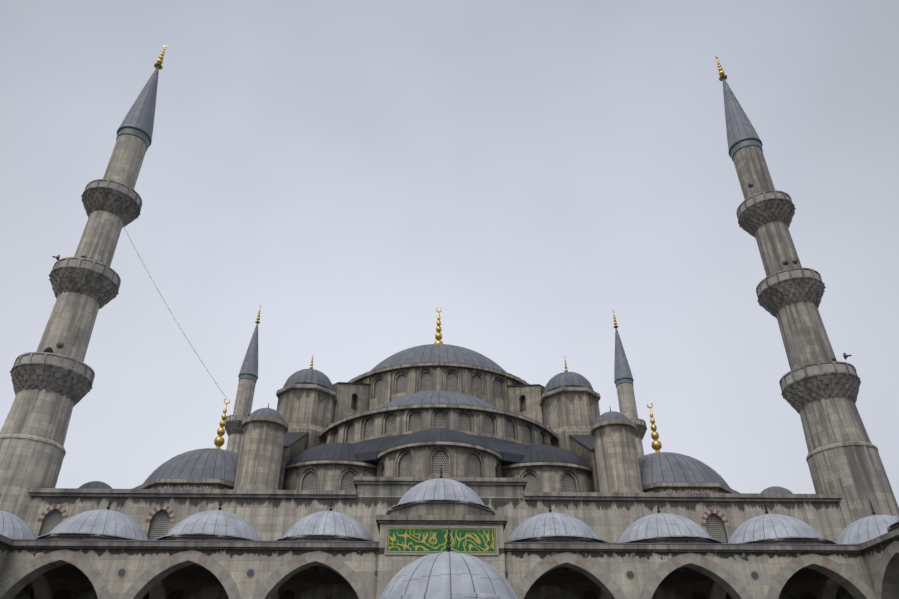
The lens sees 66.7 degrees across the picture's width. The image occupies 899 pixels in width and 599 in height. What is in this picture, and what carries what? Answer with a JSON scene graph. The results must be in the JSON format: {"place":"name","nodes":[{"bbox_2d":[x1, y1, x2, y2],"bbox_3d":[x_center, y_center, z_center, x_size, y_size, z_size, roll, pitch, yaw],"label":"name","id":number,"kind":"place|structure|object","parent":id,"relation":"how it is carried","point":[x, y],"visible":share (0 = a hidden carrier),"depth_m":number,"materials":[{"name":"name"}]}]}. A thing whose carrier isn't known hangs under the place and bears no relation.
{"place":"outdoors","nodes":[
{"label":"outdoors","id":0,"kind":"place"},
{"bbox_2d":[0,510,35,538],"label":"dome","id":1,"kind":"structure","parent":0,"point":[12,526],"depth_m":41.96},
{"bbox_2d":[79,481,111,488],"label":"dome","id":2,"kind":"structure","parent":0,"point":[95,485],"depth_m":52.95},
{"bbox_2d":[276,385,337,449],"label":"pier tower","id":3,"kind":"structure","parent":0,"point":[309,409],"depth_m":67.66,"materials":[{"name":"stone"}]},
{"bbox_2d":[277,384,334,391],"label":"pier tower skirt","id":4,"kind":"object","parent":3,"relation":"on","point":[306,384],"visible":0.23,"depth_m":68.59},
{"bbox_2d":[283,369,333,390],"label":"dome","id":5,"kind":"structure","parent":3,"relation":"on","point":[308,376],"depth_m":69.79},
{"bbox_2d":[333,384,368,422],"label":"buttress","id":6,"kind":"structure","parent":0,"point":[352,399],"depth_m":73.12,"materials":[{"name":"stone"}]},
{"bbox_2d":[333,382,370,384],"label":"ledge","id":7,"kind":"object","parent":6,"relation":"on","point":[351,383],"visible":0.21,"depth_m":73.93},
{"bbox_2d":[41,373,726,542],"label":"window grilles","id":8,"kind":"object","parent":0,"point":[160,523],"depth_m":54.94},
{"bbox_2d":[319,404,557,446],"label":"drum wall","id":9,"kind":"structure","parent":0,"point":[427,413],"depth_m":60.30,"materials":[{"name":"stone"}]},
{"bbox_2d":[322,391,554,432],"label":"half dome","id":10,"kind":"structure","parent":9,"relation":"on","point":[439,397],"depth_m":65.52,"materials":[{"name":"metal"}]},
{"bbox_2d":[379,552,517,598],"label":"dome","id":11,"kind":"structure","parent":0,"point":[448,572],"depth_m":20.81,"materials":[{"name":"metal"}]},
{"bbox_2d":[446,527,450,551],"bbox_3d":[-0.025,8.101,22.980,0.239,0.900,0.239,1,-32,-1],"label":"finial","id":12,"kind":"object","parent":11,"relation":"on","point":[448,547],"visible":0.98,"depth_m":22.89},
{"bbox_2d":[383,592,514,598],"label":"dome rim","id":13,"kind":"object","parent":11,"relation":"attached to","point":[448,595],"visible":0.94,"depth_m":19.92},
{"bbox_2d":[0,0,898,506],"label":"sky","id":14,"kind":"structure","parent":0,"point":[528,172],"materials":[{"name":"grey"}]},
{"bbox_2d":[539,387,600,451],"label":"pier tower","id":15,"kind":"structure","parent":0,"point":[567,412],"depth_m":68.20,"materials":[{"name":"stone"}]},
{"bbox_2d":[508,386,544,422],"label":"buttress","id":16,"kind":"structure","parent":15,"relation":"attached to","point":[524,400],"depth_m":73.55,"materials":[{"name":"stone"}]},
{"bbox_2d":[506,384,544,387],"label":"ledge","id":17,"kind":"object","parent":16,"relation":"on","point":[526,385],"visible":0.21,"depth_m":74.08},
{"bbox_2d":[544,372,593,392],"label":"dome","id":18,"kind":"structure","parent":15,"relation":"on","point":[570,379],"depth_m":70.37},
{"bbox_2d":[542,386,599,394],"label":"pier tower skirt","id":19,"kind":"object","parent":15,"relation":"on","point":[569,387],"visible":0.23,"depth_m":69.01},
{"bbox_2d":[584,591,597,598],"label":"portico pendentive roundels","id":20,"kind":"object","parent":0,"point":[589,595],"visible":0.19,"depth_m":44.10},
{"bbox_2d":[692,591,707,598],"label":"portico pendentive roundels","id":21,"kind":"object","parent":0,"point":[698,595],"visible":0.12,"depth_m":44.26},
{"bbox_2d":[761,486,792,493],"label":"dome","id":22,"kind":"structure","parent":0,"point":[775,490],"depth_m":54.09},
{"bbox_2d":[836,515,897,543],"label":"dome","id":23,"kind":"structure","parent":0,"point":[864,529],"depth_m":42.81,"materials":[{"name":"metal"}]},
{"bbox_2d":[869,499,875,514],"bbox_3d":[27.836,13.732,45.004,0.305,1.150,0.305,1,-32,-1],"label":"finial","id":24,"kind":"object","parent":23,"relation":"on","point":[873,511],"visible":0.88,"depth_m":44.91,"materials":[{"name":"grey metal"}]},
{"bbox_2d":[887,524,898,531],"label":"dome drum","id":25,"kind":"object","parent":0,"point":[894,527],"visible":0.29,"depth_m":38.15,"materials":[{"name":"stone"}]},
{"bbox_2d":[887,515,898,531],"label":"dome","id":26,"kind":"structure","parent":25,"relation":"on","point":[895,523],"depth_m":38.32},
{"bbox_3d":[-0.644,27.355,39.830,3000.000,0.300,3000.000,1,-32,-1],"label":"courtyard ground","id":27,"kind":"structure","parent":0,"visible":0},
{"bbox_2d":[31,575,51,598],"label":"arch","id":28,"kind":"structure","parent":27,"relation":"on","point":[41,587],"depth_m":42.48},
{"bbox_2d":[149,580,165,598],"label":"arch","id":29,"kind":"structure","parent":27,"relation":"on","point":[157,591],"depth_m":42.72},
{"bbox_2d":[270,589,278,598],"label":"arch","id":30,"kind":"structure","parent":27,"relation":"on","point":[275,595],"depth_m":42.94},
{"bbox_2d":[13,496,854,598],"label":"front wall","id":31,"kind":"structure","parent":27,"relation":"on","point":[272,519],"depth_m":47.57,"materials":[{"name":"stone"}]},
{"bbox_2d":[28,476,842,501],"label":"cornice","id":32,"kind":"structure","parent":31,"relation":"on","point":[478,486],"depth_m":48.34,"materials":[{"name":"stone"}]},
{"bbox_2d":[0,548,874,598],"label":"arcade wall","id":33,"kind":"structure","parent":31,"relation":"attached to","point":[108,564],"depth_m":38.57,"materials":[{"name":"stone"}]},
{"bbox_2d":[0,542,8,574],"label":"side arcade","id":34,"kind":"object","parent":33,"relation":"attached to","point":[4,549],"visible":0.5,"depth_m":37.89,"materials":[{"name":"stone"}]},
{"bbox_2d":[0,534,13,545],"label":"cornice","id":35,"kind":"structure","parent":34,"relation":"on","point":[6,541],"depth_m":37.84,"materials":[{"name":"stone"}]},
{"bbox_2d":[23,582,32,598],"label":"portico pendentives","id":36,"kind":"object","parent":33,"relation":"on","point":[27,588],"visible":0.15,"depth_m":43.69,"materials":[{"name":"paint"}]},
{"bbox_2d":[30,589,34,598],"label":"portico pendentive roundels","id":37,"kind":"object","parent":36,"relation":"attached to","point":[32,594],"visible":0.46,"depth_m":43.43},
{"bbox_2d":[41,534,127,539],"bbox_3d":[-21.848,15.606,42.351,6.523,0.540,6.523,1,-32,-1],"label":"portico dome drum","id":38,"kind":"object","parent":33,"relation":"on","point":[75,537],"visible":0.17,"depth_m":39.74,"materials":[{"name":"stone"}]},
{"bbox_2d":[36,509,148,539],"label":"dome","id":39,"kind":"structure","parent":38,"relation":"on","point":[108,522],"depth_m":41.12,"materials":[{"name":"metal"}]},
{"bbox_2d":[59,533,132,539],"bbox_3d":[-21.848,14.648,42.950,5.800,1.920,5.800,1,-32,-1],"label":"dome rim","id":40,"kind":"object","parent":38,"relation":"on","point":[105,535],"depth_m":40.58,"materials":[{"name":"metal"}]},
{"bbox_2d":[162,568,220,598],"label":"portico pendentives","id":41,"kind":"object","parent":33,"relation":"on","point":[187,582],"visible":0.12,"depth_m":43.93,"materials":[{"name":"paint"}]},
{"bbox_2d":[167,589,183,598],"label":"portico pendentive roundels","id":42,"kind":"object","parent":41,"relation":"attached to","point":[176,594],"visible":0.21,"depth_m":43.53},
{"bbox_2d":[161,535,249,540],"bbox_3d":[-14.750,15.701,42.504,6.523,0.540,6.523,1,-32,-1],"label":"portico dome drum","id":43,"kind":"object","parent":33,"relation":"on","point":[203,537],"visible":0.19,"depth_m":39.90,"materials":[{"name":"stone"}]},
{"bbox_2d":[155,510,260,540],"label":"dome","id":44,"kind":"structure","parent":43,"relation":"on","point":[219,522],"depth_m":41.21,"materials":[{"name":"metal"}]},
{"bbox_2d":[172,534,253,540],"bbox_3d":[-14.750,14.743,43.102,5.800,1.920,5.800,1,-32,-1],"label":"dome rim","id":45,"kind":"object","parent":43,"relation":"on","point":[213,534],"depth_m":40.56,"materials":[{"name":"metal"}]},
{"bbox_2d":[278,570,353,598],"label":"portico pendentives","id":46,"kind":"object","parent":33,"relation":"on","point":[300,582],"visible":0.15,"depth_m":44.39,"materials":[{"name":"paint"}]},
{"bbox_2d":[279,536,364,540],"bbox_3d":[-7.652,15.796,42.656,6.523,0.540,6.523,1,-32,-1],"label":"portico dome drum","id":47,"kind":"object","parent":33,"relation":"on","point":[319,538],"visible":0.15,"depth_m":40.05,"materials":[{"name":"stone"}]},
{"bbox_2d":[273,511,372,540],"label":"dome","id":48,"kind":"structure","parent":47,"relation":"on","point":[330,523],"depth_m":41.35,"materials":[{"name":"metal"}]},
{"bbox_2d":[285,535,367,540],"bbox_3d":[-7.652,14.838,43.255,5.800,1.920,5.800,1,-32,-1],"label":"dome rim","id":49,"kind":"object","parent":47,"relation":"on","point":[329,535],"depth_m":40.64,"materials":[{"name":"metal"}]},
{"bbox_2d":[8,546,862,552],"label":"cornice","id":50,"kind":"structure","parent":33,"relation":"attached to","point":[264,548],"depth_m":38.86,"materials":[{"name":"stone"}]},
{"bbox_2d":[12,539,859,567],"bbox_3d":[-0.544,15.933,42.317,65.000,0.050,7.850,1,-32,-1],"label":"lead portico roof","id":51,"kind":"object","parent":33,"relation":"on","point":[378,541],"depth_m":39.08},
{"bbox_2d":[12,540,863,572],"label":"portico roof cornice","id":52,"kind":"structure","parent":33,"relation":"on","point":[376,545],"depth_m":39.03,"materials":[{"name":"stone"}]},
{"bbox_2d":[517,537,601,542],"bbox_3d":[6.543,15.987,42.960,6.523,0.540,6.523,1,-32,-1],"label":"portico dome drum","id":53,"kind":"object","parent":33,"relation":"on","point":[565,539],"visible":0.1,"depth_m":40.35,"materials":[{"name":"stone"}]},
{"bbox_2d":[512,536,593,541],"bbox_3d":[6.543,15.028,43.559,5.800,1.920,5.800,1,-32,-1],"label":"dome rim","id":54,"kind":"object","parent":53,"relation":"on","point":[547,536],"depth_m":41.20,"materials":[{"name":"metal"}]},
{"bbox_2d":[507,512,607,542],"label":"dome","id":55,"kind":"structure","parent":53,"relation":"on","point":[549,524],"depth_m":41.61,"materials":[{"name":"metal"}]},
{"bbox_2d":[529,571,599,598],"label":"portico pendentives","id":56,"kind":"object","parent":33,"relation":"on","point":[579,584],"visible":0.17,"depth_m":44.69,"materials":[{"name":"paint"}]},
{"bbox_2d":[632,538,715,542],"bbox_3d":[13.641,16.082,43.112,6.523,0.540,6.523,1,-32,-1],"label":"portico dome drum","id":57,"kind":"object","parent":33,"relation":"on","point":[679,540],"visible":0.17,"depth_m":40.50,"materials":[{"name":"stone"}]},
{"bbox_2d":[626,536,705,542],"bbox_3d":[13.641,15.124,43.711,5.800,1.920,5.800,1,-32,-1],"label":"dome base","id":58,"kind":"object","parent":57,"relation":"on","point":[663,537],"depth_m":41.26,"materials":[{"name":"metal"}]},
{"bbox_2d":[617,513,722,542],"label":"dome","id":59,"kind":"structure","parent":57,"relation":"on","point":[659,525],"depth_m":41.77,"materials":[{"name":"metal"}]},
{"bbox_2d":[659,571,713,598],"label":"portico pendentives","id":60,"kind":"object","parent":33,"relation":"on","point":[688,584],"visible":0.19,"depth_m":44.59,"materials":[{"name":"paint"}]},
{"bbox_2d":[726,569,829,598],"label":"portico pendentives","id":61,"kind":"object","parent":33,"relation":"on","point":[797,584],"visible":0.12,"depth_m":44.41,"materials":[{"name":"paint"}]},
{"bbox_2d":[745,538,831,543],"bbox_3d":[20.739,16.177,43.265,6.523,0.540,6.523,1,-32,-1],"label":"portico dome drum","id":62,"kind":"object","parent":33,"relation":"on","point":[794,541],"visible":0.19,"depth_m":40.66,"materials":[{"name":"stone"}]},
{"bbox_2d":[741,538,818,543],"bbox_3d":[20.739,15.219,43.864,5.800,1.920,5.800,1,-32,-1],"label":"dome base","id":63,"kind":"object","parent":62,"relation":"on","point":[776,538],"depth_m":41.51,"materials":[{"name":"metal"}]},
{"bbox_2d":[728,514,836,543],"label":"dome","id":64,"kind":"structure","parent":62,"relation":"on","point":[766,526],"depth_m":42.02,"materials":[{"name":"metal"}]},
{"bbox_2d":[837,585,847,598],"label":"portico pendentives","id":65,"kind":"object","parent":33,"relation":"on","point":[842,591],"visible":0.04,"depth_m":44.84,"materials":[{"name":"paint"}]},
{"bbox_2d":[863,536,898,591],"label":"side arcade","id":66,"kind":"object","parent":33,"relation":"attached to","point":[872,556],"visible":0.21,"depth_m":38.45,"materials":[{"name":"stone"}]},
{"bbox_2d":[859,528,898,549],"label":"cornice","id":67,"kind":"structure","parent":66,"relation":"on","point":[880,539],"depth_m":37.67,"materials":[{"name":"stone"}]},
{"bbox_2d":[376,523,504,598],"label":"portal block","id":68,"kind":"structure","parent":31,"relation":"attached to","point":[390,567],"depth_m":38.43,"materials":[{"name":"stone"}]},
{"bbox_2d":[384,525,498,555],"bbox_3d":[-0.443,13.739,38.958,6.440,1.610,0.115,1,-32,-1],"label":"sign frame","id":69,"kind":"object","parent":68,"relation":"attached to","point":[400,526],"visible":0.73,"depth_m":39.09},
{"bbox_2d":[387,528,495,552],"bbox_3d":[-0.442,13.725,38.934,6.200,1.370,0.001,1,-32,-1],"label":"inscription panel","id":70,"kind":"object","parent":68,"relation":"attached to","point":[435,540],"visible":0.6,"depth_m":38.93,"materials":[{"name":"paint"}]},
{"bbox_2d":[376,515,507,533],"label":"cornice","id":71,"kind":"structure","parent":68,"relation":"on","point":[468,519],"depth_m":39.40,"materials":[{"name":"stone"}]},
{"bbox_2d":[388,501,493,514],"bbox_3d":[-0.554,14.412,43.733,6.615,1.190,6.615,1,-32,-1],"label":"dome base","id":72,"kind":"object","parent":71,"relation":"on","point":[440,508],"visible":0.38,"depth_m":41.26,"materials":[{"name":"stone"}]},
{"bbox_2d":[386,478,494,514],"bbox_3d":[-0.554,12.949,44.647,7.043,2.260,7.109,-11,-34,17],"label":"dome","id":73,"kind":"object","parent":72,"relation":"on","point":[440,489],"visible":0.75,"depth_m":42.54,"materials":[{"name":"metal"}]},
{"bbox_2d":[401,500,480,505],"bbox_3d":[-0.554,13.144,44.525,5.900,2.000,5.900,1,-32,-1],"label":"dome rim","id":74,"kind":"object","parent":72,"relation":"on","point":[439,500],"depth_m":41.85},
{"bbox_2d":[0,486,898,598],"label":"arches","id":75,"kind":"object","parent":31,"relation":"attached to","point":[14,584],"visible":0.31,"depth_m":38.38,"materials":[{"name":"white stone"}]},
{"bbox_2d":[599,588,608,598],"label":"arch","id":76,"kind":"structure","parent":27,"relation":"on","point":[603,595],"depth_m":43.36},
{"bbox_2d":[709,581,726,598],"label":"arch","id":77,"kind":"structure","parent":27,"relation":"on","point":[717,591],"depth_m":43.41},
{"bbox_2d":[819,578,839,598],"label":"arch","id":78,"kind":"structure","parent":27,"relation":"on","point":[829,588],"depth_m":43.49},
{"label":"prayer hall body","id":79,"kind":"object","parent":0,"visible":0},
{"bbox_2d":[0,44,166,520],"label":"minaret","id":80,"kind":"object","parent":79,"relation":"on","point":[52,384],"visible":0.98,"depth_m":54.65,"materials":[{"name":"stone"}]},
{"bbox_2d":[39,347,52,362],"bbox_3d":[-31.124,4.533,52.691,0.700,1.900,0.080,1,-32,-1],"label":"minaret door","id":81,"kind":"structure","parent":80,"relation":"in","point":[49,349],"depth_m":53.00,"materials":[{"name":"black"}]},
{"bbox_2d":[56,342,64,348],"bbox_3d":[-29.887,3.459,52.420,0.560,0.560,0.460,12,-20,-18],"label":"speaker","id":82,"kind":"object","parent":80,"relation":"attached to","point":[59,345],"visible":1,"depth_m":52.54},
{"bbox_2d":[120,220,226,398],"bbox_3d":[-24.890,0.900,61.653,12.967,13.720,0.034,25,-40,-35],"label":"lightning cable","id":83,"kind":"object","parent":80,"relation":"attached to","point":[168,308],"visible":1,"depth_m":61.42,"materials":[{"name":"grey metal"}]},
{"bbox_2d":[225,306,260,453],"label":"minaret","id":84,"kind":"object","parent":79,"relation":"on","point":[247,380],"visible":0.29,"depth_m":111.06,"materials":[{"name":"stone"}]},
{"bbox_2d":[278,423,331,489],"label":"wall","id":85,"kind":"structure","parent":79,"relation":"on","point":[293,450],"depth_m":56.99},
{"bbox_2d":[283,432,307,447],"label":"roof","id":86,"kind":"structure","parent":85,"relation":"on","point":[291,438],"depth_m":61.62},
{"bbox_2d":[349,362,527,410],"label":"drum","id":87,"kind":"object","parent":79,"relation":"on","point":[457,369],"visible":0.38,"depth_m":74.72,"materials":[{"name":"stone"}]},
{"bbox_2d":[349,344,526,382],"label":"dome","id":88,"kind":"structure","parent":87,"relation":"on","point":[439,353],"depth_m":79.51,"materials":[{"name":"metal"}]},
{"bbox_2d":[434,307,442,343],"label":"finial","id":89,"kind":"object","parent":88,"relation":"attached to","point":[438,336],"visible":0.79,"depth_m":91.16,"materials":[{"name":"gold metal"}]},
{"bbox_2d":[365,367,511,409],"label":"drum pilasters","id":90,"kind":"object","parent":87,"relation":"attached to","point":[438,383],"visible":0.23,"depth_m":74.13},
{"bbox_2d":[352,434,526,464],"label":"roof","id":91,"kind":"structure","parent":79,"relation":"on","point":[509,452],"depth_m":56.41,"materials":[{"name":"metal"}]},
{"bbox_2d":[612,310,646,456],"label":"minaret","id":92,"kind":"object","parent":79,"relation":"on","point":[623,380],"visible":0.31,"depth_m":113.20,"materials":[{"name":"stone"}]},
{"bbox_2d":[715,56,898,527],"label":"minaret","id":93,"kind":"object","parent":79,"relation":"on","point":[820,391],"visible":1,"depth_m":55.20,"materials":[{"name":"stone"}]},
{"bbox_2d":[782,260,788,265],"bbox_3d":[28.856,-3.238,58.593,0.560,0.560,0.460,-10,-19,16],"label":"speaker","id":94,"kind":"object","parent":93,"relation":"attached to","point":[785,262],"visible":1,"depth_m":58.71},
{"bbox_2d":[792,258,798,264],"bbox_3d":[29.682,-3.334,58.439,0.560,0.560,0.460,3,-18,-5],"label":"speaker","id":95,"kind":"object","parent":93,"relation":"attached to","point":[794,261],"visible":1,"depth_m":58.57},
{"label":"hall roof","id":96,"kind":"object","parent":79,"relation":"on","visible":0},
{"bbox_2d":[134,479,233,489],"bbox_3d":[-20.073,17.760,56.215,11.456,2.500,11.456,1,-32,-1],"label":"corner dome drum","id":97,"kind":"object","parent":96,"relation":"on","point":[219,484],"depth_m":51.98,"materials":[{"name":"stone"}]},
{"bbox_2d":[133,477,234,488],"bbox_3d":[-20.073,16.616,56.931,11.327,0.200,11.327,1,-32,-1],"label":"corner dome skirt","id":98,"kind":"object","parent":97,"relation":"on","point":[187,478],"visible":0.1,"depth_m":52.14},
{"bbox_2d":[143,448,238,483],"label":"dome","id":99,"kind":"structure","parent":98,"relation":"on","point":[210,463],"depth_m":53.91,"materials":[{"name":"metal"}]},
{"bbox_2d":[214,399,229,448],"bbox_3d":[-20.073,11.131,60.358,1.223,5.074,1.223,1,-32,-1],"label":"finial","id":100,"kind":"object","parent":99,"relation":"on","point":[219,440],"visible":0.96,"depth_m":59.81,"materials":[{"name":"gold metal"}]},
{"bbox_2d":[233,416,288,489],"bbox_3d":[-15.066,13.437,53.995,3.720,7.480,3.720,1,-32,-1],"label":"turret","id":101,"kind":"object","parent":96,"relation":"on","point":[260,456],"visible":0.6,"depth_m":53.36,"materials":[{"name":"stone"}]},
{"bbox_2d":[248,408,284,420],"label":"dome","id":102,"kind":"structure","parent":101,"relation":"on","point":[269,412],"depth_m":55.28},
{"bbox_2d":[245,415,287,423],"bbox_3d":[-15.066,10.201,56.016,3.600,0.150,3.600,1,-32,-1],"label":"turret cap skirt","id":103,"kind":"object","parent":101,"relation":"on","point":[266,415],"visible":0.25,"depth_m":54.64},
{"bbox_2d":[284,460,376,490],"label":"drum wall","id":104,"kind":"structure","parent":96,"relation":"on","point":[329,474],"depth_m":54.75,"materials":[{"name":"stone"}]},
{"bbox_2d":[286,443,376,465],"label":"half dome","id":105,"kind":"structure","parent":104,"relation":"on","point":[338,451],"depth_m":56.22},
{"bbox_2d":[376,441,501,477],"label":"drum wall","id":106,"kind":"structure","parent":96,"relation":"on","point":[423,453],"depth_m":52.69,"materials":[{"name":"stone"}]},
{"bbox_2d":[379,429,499,454],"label":"half dome","id":107,"kind":"structure","parent":106,"relation":"on","point":[442,435],"depth_m":54.08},
{"bbox_2d":[502,462,592,491],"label":"drum wall","id":108,"kind":"structure","parent":96,"relation":"on","point":[549,475],"depth_m":55.13,"materials":[{"name":"stone"}]},
{"bbox_2d":[502,444,590,467],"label":"half dome","id":109,"kind":"structure","parent":108,"relation":"on","point":[541,453],"depth_m":56.63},
{"bbox_2d":[546,425,599,491],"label":"wall","id":110,"kind":"structure","parent":96,"relation":"on","point":[588,456],"depth_m":57.47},
{"bbox_2d":[569,435,594,449],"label":"roof","id":111,"kind":"structure","parent":110,"relation":"on","point":[587,441],"depth_m":62.00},
{"bbox_2d":[590,420,643,492],"bbox_3d":[13.525,13.820,54.608,3.720,7.480,3.720,1,-32,-1],"label":"turret","id":112,"kind":"object","parent":96,"relation":"on","point":[617,463],"visible":0.71,"depth_m":53.98,"materials":[{"name":"stone"}]},
{"bbox_2d":[594,411,628,423],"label":"dome","id":113,"kind":"structure","parent":112,"relation":"on","point":[611,415],"depth_m":55.87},
{"bbox_2d":[592,419,633,425],"bbox_3d":[13.525,10.585,56.630,3.600,0.150,3.600,1,-32,-1],"label":"turret cap skirt","id":114,"kind":"object","parent":112,"relation":"on","point":[612,419],"visible":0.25,"depth_m":55.23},
{"bbox_2d":[642,483,737,492],"bbox_3d":[18.314,18.275,57.039,11.456,2.500,11.456,1,-32,-1],"label":"dome drum","id":115,"kind":"object","parent":96,"relation":"on","point":[682,487],"depth_m":52.80,"materials":[{"name":"stone"}]},
{"bbox_2d":[642,481,738,492],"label":"cornice","id":116,"kind":"structure","parent":115,"relation":"on","point":[682,482],"depth_m":52.94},
{"bbox_2d":[638,452,729,487],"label":"dome","id":117,"kind":"structure","parent":116,"relation":"on","point":[662,466],"depth_m":54.73,"materials":[{"name":"metal"}]},
{"bbox_2d":[647,403,661,452],"bbox_3d":[18.314,11.646,61.181,1.223,5.074,1.223,1,-32,-1],"label":"finial","id":118,"kind":"object","parent":117,"relation":"on","point":[656,445],"visible":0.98,"depth_m":60.64,"materials":[{"name":"gold metal"}]}
]}

